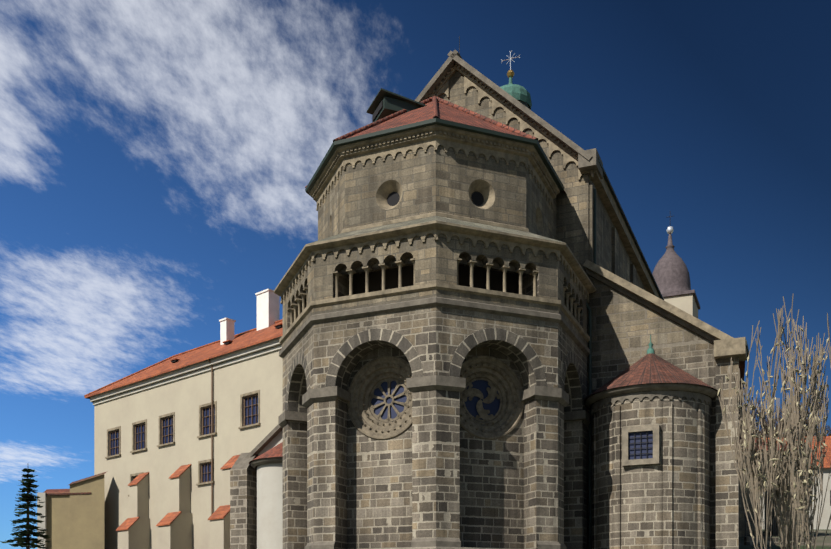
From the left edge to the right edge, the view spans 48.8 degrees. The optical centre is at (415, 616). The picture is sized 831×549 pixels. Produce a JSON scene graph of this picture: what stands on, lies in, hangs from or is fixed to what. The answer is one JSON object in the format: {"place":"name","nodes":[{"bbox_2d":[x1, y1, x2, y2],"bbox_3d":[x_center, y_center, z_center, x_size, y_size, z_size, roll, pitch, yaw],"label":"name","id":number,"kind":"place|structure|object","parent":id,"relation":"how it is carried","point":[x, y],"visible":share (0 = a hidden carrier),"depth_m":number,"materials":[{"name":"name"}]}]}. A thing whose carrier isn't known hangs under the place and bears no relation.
{"place":"outdoors","nodes":[
{"label":"outdoors","id":0,"kind":"place"},
{"bbox_2d":[0,0,830,548],"label":"sky","id":1,"kind":"structure","parent":0,"point":[158,158],"materials":[{"name":"blue"}]},
{"bbox_2d":[652,216,699,317],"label":"turret","id":2,"kind":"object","parent":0,"point":[671,275],"depth_m":70.09,"materials":[{"name":"grey metal"}]},
{"bbox_2d":[587,529,830,548],"bbox_3d":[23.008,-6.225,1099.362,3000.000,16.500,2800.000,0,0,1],"label":"ground","id":3,"kind":"structure","parent":0,"point":[820,540],"depth_m":63.33,"materials":[{"name":"grey plant"}]},
{"bbox_2d":[0,468,49,548],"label":"conifer tree","id":4,"kind":"object","parent":3,"relation":"on","point":[28,532],"visible":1,"depth_m":62.06,"materials":[{"name":"green plant"}]},
{"bbox_2d":[37,471,107,548],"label":"yellow outbuilding","id":5,"kind":"structure","parent":3,"relation":"on","point":[74,517],"depth_m":70.36,"materials":[{"name":"paint"}]},
{"bbox_2d":[90,288,282,548],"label":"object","id":6,"kind":"structure","parent":3,"relation":"on","point":[170,447],"depth_m":64.91,"materials":[{"name":"beige paint"}]},
{"bbox_2d":[84,319,282,398],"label":"tiled roof","id":7,"kind":"structure","parent":6,"relation":"on","point":[251,337],"depth_m":66.99,"materials":[{"name":"orange tile"}]},
{"bbox_2d":[230,425,282,548],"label":"flying buttress","id":8,"kind":"structure","parent":3,"relation":"on","point":[243,503],"depth_m":41.70,"materials":[{"name":"grey stone"}]},
{"bbox_2d":[257,463,282,548],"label":"church apsidiole","id":9,"kind":"object","parent":3,"relation":"on","point":[269,506],"visible":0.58,"depth_m":40.13,"materials":[{"name":"white paint"}]},
{"bbox_2d":[249,442,282,464],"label":"small tiled roof","id":10,"kind":"structure","parent":9,"relation":"on","point":[276,451],"depth_m":40.28,"materials":[{"name":"tile"}]},
{"bbox_2d":[251,457,282,468],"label":"cornice","id":11,"kind":"structure","parent":9,"relation":"on","point":[254,463],"depth_m":39.98,"materials":[{"name":"grey stone"}]},
{"bbox_2d":[278,306,590,548],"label":"apse wall","id":12,"kind":"structure","parent":3,"relation":"on","point":[435,475],"depth_m":31.72,"materials":[{"name":"grey stone"}]},
{"bbox_2d":[274,216,595,357],"bbox_3d":[0.075,-11.965,34.516,11.726,3.580,8.292,0,0,23],"label":"arcaded gallery","id":13,"kind":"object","parent":12,"relation":"on","point":[433,261],"depth_m":31.36,"materials":[{"name":"beige stone"}]},
{"bbox_2d":[305,118,564,239],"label":"upper apse wall","id":14,"kind":"structure","parent":13,"relation":"on","point":[437,167],"depth_m":32.34,"materials":[{"name":"beige stone"}]},
{"bbox_2d":[305,88,565,193],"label":"apse roof tiles","id":15,"kind":"object","parent":14,"relation":"on","point":[387,109],"visible":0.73,"depth_m":34.06,"materials":[{"name":"red tile"}]},
{"bbox_2d":[347,355,523,439],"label":"rose windows","id":16,"kind":"structure","parent":12,"relation":"in","point":[491,405],"depth_m":32.12,"materials":[{"name":"beige stone"}]},
{"bbox_2d":[350,36,663,546],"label":"church nave walls","id":17,"kind":"structure","parent":3,"relation":"on","point":[456,79],"depth_m":37.57,"materials":[{"name":"beige stone"}]},
{"bbox_2d":[586,189,595,548],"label":"church downpipes","id":18,"kind":"object","parent":17,"relation":"attached to","point":[589,434],"visible":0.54,"depth_m":35.90,"materials":[{"name":"black metal"}]},
{"bbox_2d":[587,172,662,411],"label":"roof","id":19,"kind":"structure","parent":17,"relation":"on","point":[635,240],"depth_m":42.92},
{"bbox_2d":[500,51,531,109],"bbox_3d":[4.698,-24.709,45.283,2.100,6.469,2.100,0,0,1],"label":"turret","id":20,"kind":"object","parent":19,"relation":"on","point":[520,94],"visible":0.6,"depth_m":44.48,"materials":[{"name":"green metal"}]},
{"bbox_2d":[592,396,709,548],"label":"round turret wall","id":21,"kind":"structure","parent":3,"relation":"on","point":[664,503],"depth_m":33.34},
{"bbox_2d":[585,383,716,466],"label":"stone trim","id":22,"kind":"structure","parent":21,"relation":"attached to","point":[640,445],"depth_m":33.20,"materials":[{"name":"grey stone"}]},
{"bbox_2d":[584,335,717,400],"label":"conical roof","id":23,"kind":"structure","parent":21,"relation":"on","point":[650,367],"depth_m":33.78,"materials":[{"name":"tile"}]},
{"bbox_2d":[583,260,749,548],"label":"side aisle wall","id":24,"kind":"structure","parent":3,"relation":"on","point":[628,319],"depth_m":34.75,"materials":[{"name":"beige stone"}]},
{"bbox_2d":[739,361,744,436],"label":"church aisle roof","id":25,"kind":"structure","parent":24,"relation":"attached to","point":[742,367],"depth_m":36.81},
{"bbox_2d":[740,398,783,437],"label":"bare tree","id":26,"kind":"object","parent":3,"relation":"on","point":[755,416],"visible":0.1,"depth_m":101.67,"materials":[{"name":"beige plant"}]},
{"bbox_2d":[739,451,808,536],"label":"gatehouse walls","id":27,"kind":"structure","parent":3,"relation":"on","point":[742,513],"depth_m":74.71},
{"bbox_2d":[717,294,830,548],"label":"tree twigs","id":28,"kind":"object","parent":3,"relation":"on","point":[791,437],"visible":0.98,"depth_m":7.34,"materials":[{"name":"brown plant"}]},
{"bbox_2d":[744,514,814,544],"bbox_3d":[24.551,-5.738,61.833,5.366,2.100,0.300,0,0,-15],"label":"iron fence","id":29,"kind":"object","parent":3,"relation":"on","point":[749,540],"visible":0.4,"depth_m":61.50,"materials":[{"name":"metal"}]},
{"bbox_2d":[755,436,830,528],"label":"house","id":30,"kind":"structure","parent":3,"relation":"on","point":[825,517],"depth_m":93.98,"materials":[{"name":"white paint"}]},
{"bbox_2d":[757,394,830,437],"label":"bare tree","id":31,"kind":"object","parent":3,"relation":"on","point":[828,428],"visible":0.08,"depth_m":102.54,"materials":[{"name":"beige plant"}]},
{"bbox_2d":[739,437,813,450],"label":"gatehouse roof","id":32,"kind":"structure","parent":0,"point":[758,445],"depth_m":75.21,"materials":[{"name":"red tile"}]}
]}

